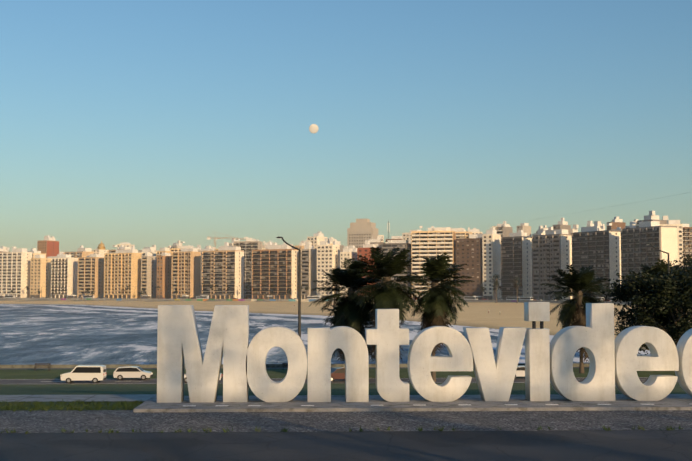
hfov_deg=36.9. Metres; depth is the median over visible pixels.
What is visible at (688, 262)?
tree
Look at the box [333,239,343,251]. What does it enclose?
back block
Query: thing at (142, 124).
sky
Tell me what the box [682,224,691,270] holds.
apartment building
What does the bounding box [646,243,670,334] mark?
street lamp
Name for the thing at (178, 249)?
back block
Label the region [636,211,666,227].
back block
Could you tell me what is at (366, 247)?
apartment block
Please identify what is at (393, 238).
back block
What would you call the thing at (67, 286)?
apartment block
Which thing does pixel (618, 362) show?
montevideo sign letters
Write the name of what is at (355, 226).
stepped tower
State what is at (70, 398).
footpath
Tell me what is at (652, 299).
tree
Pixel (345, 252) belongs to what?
apartment block
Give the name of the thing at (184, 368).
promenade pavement
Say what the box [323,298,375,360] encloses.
phoenix palm
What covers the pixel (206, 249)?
back block
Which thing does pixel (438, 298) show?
tall palm
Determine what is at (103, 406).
grass tufts
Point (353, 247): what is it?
building
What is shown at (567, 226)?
rooftop structure
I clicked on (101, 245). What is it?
dome cupola
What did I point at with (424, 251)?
apartment block
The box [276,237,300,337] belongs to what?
street lamp
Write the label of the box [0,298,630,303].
rambla sea wall
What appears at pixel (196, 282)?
apartment block
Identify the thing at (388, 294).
tall palm
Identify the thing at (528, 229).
rooftop structure
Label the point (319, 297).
rambla traffic
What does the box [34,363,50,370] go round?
bench
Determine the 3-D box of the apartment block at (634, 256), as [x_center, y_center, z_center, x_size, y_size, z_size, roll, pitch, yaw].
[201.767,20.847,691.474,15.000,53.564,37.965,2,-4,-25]
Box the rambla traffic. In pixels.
[1,295,630,301]
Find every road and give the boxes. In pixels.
[0,378,677,383]
[0,430,691,460]
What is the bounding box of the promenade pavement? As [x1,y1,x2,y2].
[0,367,588,368]
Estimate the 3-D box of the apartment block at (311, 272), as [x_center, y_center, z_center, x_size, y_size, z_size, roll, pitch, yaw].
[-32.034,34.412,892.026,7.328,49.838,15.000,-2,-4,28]
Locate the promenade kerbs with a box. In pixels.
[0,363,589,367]
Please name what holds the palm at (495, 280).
on the terrain ground
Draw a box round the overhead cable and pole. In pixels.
[319,192,689,239]
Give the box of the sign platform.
[133,394,691,411]
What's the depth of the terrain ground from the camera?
125.97 m
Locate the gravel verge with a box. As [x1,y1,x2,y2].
[0,410,691,432]
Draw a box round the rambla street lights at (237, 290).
[12,285,535,298]
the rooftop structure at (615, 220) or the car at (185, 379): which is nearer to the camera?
the car at (185, 379)
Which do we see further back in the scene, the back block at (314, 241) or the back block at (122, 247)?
the back block at (122, 247)
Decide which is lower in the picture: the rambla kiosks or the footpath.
the footpath
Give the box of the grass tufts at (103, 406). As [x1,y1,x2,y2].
[0,400,142,409]
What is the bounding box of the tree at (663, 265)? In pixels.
[629,259,680,331]
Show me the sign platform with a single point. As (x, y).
(339, 403)
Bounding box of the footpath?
[0,394,156,401]
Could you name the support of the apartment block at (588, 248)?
on the terrain ground
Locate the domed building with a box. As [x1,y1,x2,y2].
[93,249,108,256]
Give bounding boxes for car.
[113,366,152,379]
[184,373,221,382]
[331,367,344,381]
[514,365,524,378]
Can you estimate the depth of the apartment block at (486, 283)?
829.84 m
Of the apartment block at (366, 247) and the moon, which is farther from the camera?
the moon
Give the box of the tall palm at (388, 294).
[346,247,431,360]
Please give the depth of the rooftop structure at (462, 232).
967.15 m
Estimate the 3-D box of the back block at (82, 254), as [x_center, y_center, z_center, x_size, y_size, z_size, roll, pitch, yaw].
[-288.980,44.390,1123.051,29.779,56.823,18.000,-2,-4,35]
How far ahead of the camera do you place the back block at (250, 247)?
1012.56 m
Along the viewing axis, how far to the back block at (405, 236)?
924.52 m
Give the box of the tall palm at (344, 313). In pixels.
[309,258,379,360]
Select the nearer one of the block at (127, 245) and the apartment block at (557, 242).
the apartment block at (557, 242)
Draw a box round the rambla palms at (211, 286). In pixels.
[10,284,613,299]
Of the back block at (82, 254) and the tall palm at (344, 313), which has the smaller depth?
the tall palm at (344, 313)
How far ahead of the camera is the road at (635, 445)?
22.22 m
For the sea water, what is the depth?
271.02 m
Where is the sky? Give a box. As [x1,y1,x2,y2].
[0,0,691,335]
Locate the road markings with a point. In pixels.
(306, 378)
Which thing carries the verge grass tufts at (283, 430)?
on the terrain ground
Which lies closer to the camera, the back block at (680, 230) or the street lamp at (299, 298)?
the street lamp at (299, 298)
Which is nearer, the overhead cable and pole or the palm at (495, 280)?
the overhead cable and pole
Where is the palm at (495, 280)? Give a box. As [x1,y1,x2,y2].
[490,274,501,302]
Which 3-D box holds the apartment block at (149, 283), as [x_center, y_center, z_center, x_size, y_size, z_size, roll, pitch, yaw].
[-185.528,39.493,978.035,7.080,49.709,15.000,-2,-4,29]
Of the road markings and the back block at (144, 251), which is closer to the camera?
the road markings
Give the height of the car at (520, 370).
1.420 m
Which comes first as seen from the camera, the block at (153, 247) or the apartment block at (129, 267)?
the apartment block at (129, 267)
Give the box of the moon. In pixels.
[309,124,318,132]
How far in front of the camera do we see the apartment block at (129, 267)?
980.51 m
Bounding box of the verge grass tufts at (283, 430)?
[0,399,684,433]
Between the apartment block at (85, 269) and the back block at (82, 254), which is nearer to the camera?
the apartment block at (85, 269)
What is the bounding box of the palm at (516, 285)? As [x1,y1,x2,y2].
[513,277,520,302]
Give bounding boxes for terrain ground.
[0,299,686,432]
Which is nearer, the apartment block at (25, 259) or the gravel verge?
the gravel verge
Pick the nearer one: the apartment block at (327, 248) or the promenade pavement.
the promenade pavement
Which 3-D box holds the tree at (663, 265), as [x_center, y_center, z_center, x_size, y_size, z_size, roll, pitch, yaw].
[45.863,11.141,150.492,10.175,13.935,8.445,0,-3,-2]
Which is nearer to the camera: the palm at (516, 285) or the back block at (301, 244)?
the palm at (516, 285)
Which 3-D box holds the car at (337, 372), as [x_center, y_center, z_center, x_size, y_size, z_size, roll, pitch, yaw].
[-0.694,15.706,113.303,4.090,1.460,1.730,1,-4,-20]
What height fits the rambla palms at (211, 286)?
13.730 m
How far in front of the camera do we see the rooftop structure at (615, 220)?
1026.01 m
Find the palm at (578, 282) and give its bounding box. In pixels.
[540,265,612,372]
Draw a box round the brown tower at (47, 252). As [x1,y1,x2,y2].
[37,235,58,257]
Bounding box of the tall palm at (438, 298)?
[396,252,474,381]
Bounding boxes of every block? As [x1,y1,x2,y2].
[0,246,31,297]
[27,248,45,257]
[30,254,50,297]
[51,254,77,297]
[63,245,92,257]
[77,254,103,297]
[104,246,141,297]
[107,242,130,252]
[117,242,134,246]
[138,245,159,251]
[138,248,155,255]
[141,249,156,297]
[156,243,172,255]
[156,253,171,298]
[170,240,184,248]
[170,244,192,251]
[171,248,200,298]
[198,246,210,294]
[202,246,243,298]
[215,242,230,250]
[233,237,262,298]
[252,242,298,298]
[295,241,304,249]
[301,241,316,298]
[307,231,326,248]
[317,237,339,298]
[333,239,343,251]
[340,246,356,295]
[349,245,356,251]
[357,240,380,296]
[368,236,381,285]
[382,240,411,297]
[385,236,401,242]
[402,230,421,283]
[411,226,455,298]
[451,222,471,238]
[456,234,482,298]
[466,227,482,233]
[482,227,500,299]
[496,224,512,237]
[501,230,531,299]
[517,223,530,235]
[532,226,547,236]
[532,227,571,300]
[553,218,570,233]
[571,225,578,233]
[572,221,620,300]
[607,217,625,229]
[621,221,677,301]
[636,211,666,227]
[660,216,682,265]
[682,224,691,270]
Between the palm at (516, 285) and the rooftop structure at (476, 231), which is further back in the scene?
the rooftop structure at (476, 231)
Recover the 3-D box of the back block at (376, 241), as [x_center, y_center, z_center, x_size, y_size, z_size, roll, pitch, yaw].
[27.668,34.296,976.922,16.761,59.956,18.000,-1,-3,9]
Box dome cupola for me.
[97,240,104,249]
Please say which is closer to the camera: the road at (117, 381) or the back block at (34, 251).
the road at (117, 381)
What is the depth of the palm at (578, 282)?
121.69 m
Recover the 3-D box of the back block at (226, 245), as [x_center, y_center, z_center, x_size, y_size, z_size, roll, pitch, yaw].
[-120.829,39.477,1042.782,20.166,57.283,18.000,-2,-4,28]
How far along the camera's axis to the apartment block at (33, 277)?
1034.99 m
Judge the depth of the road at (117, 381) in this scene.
112.83 m
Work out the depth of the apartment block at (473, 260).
834.89 m
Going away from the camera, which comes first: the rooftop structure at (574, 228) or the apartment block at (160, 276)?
the rooftop structure at (574, 228)
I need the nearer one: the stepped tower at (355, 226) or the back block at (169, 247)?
the back block at (169, 247)
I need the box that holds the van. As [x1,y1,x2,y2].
[60,365,105,383]
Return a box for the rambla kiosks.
[0,295,481,299]
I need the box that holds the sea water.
[0,304,650,364]
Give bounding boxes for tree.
[600,261,691,355]
[629,259,680,331]
[666,254,691,321]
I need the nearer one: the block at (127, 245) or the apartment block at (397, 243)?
the apartment block at (397, 243)
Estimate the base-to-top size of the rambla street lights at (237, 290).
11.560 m
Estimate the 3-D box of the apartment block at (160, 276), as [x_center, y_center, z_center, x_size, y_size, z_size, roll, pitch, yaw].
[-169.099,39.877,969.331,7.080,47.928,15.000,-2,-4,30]
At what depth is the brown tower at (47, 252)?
1201.86 m
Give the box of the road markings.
[41,377,648,383]
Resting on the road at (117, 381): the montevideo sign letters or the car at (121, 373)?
the car at (121, 373)
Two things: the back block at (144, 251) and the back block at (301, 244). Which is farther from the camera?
the back block at (144, 251)
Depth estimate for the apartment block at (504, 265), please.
807.89 m
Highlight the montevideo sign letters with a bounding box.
[157,302,691,402]
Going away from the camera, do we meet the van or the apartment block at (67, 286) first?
the van
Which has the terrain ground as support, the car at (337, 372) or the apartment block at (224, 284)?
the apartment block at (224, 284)
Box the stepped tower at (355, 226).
[347,219,377,247]
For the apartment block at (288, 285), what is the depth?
893.46 m
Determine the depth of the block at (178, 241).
1187.82 m

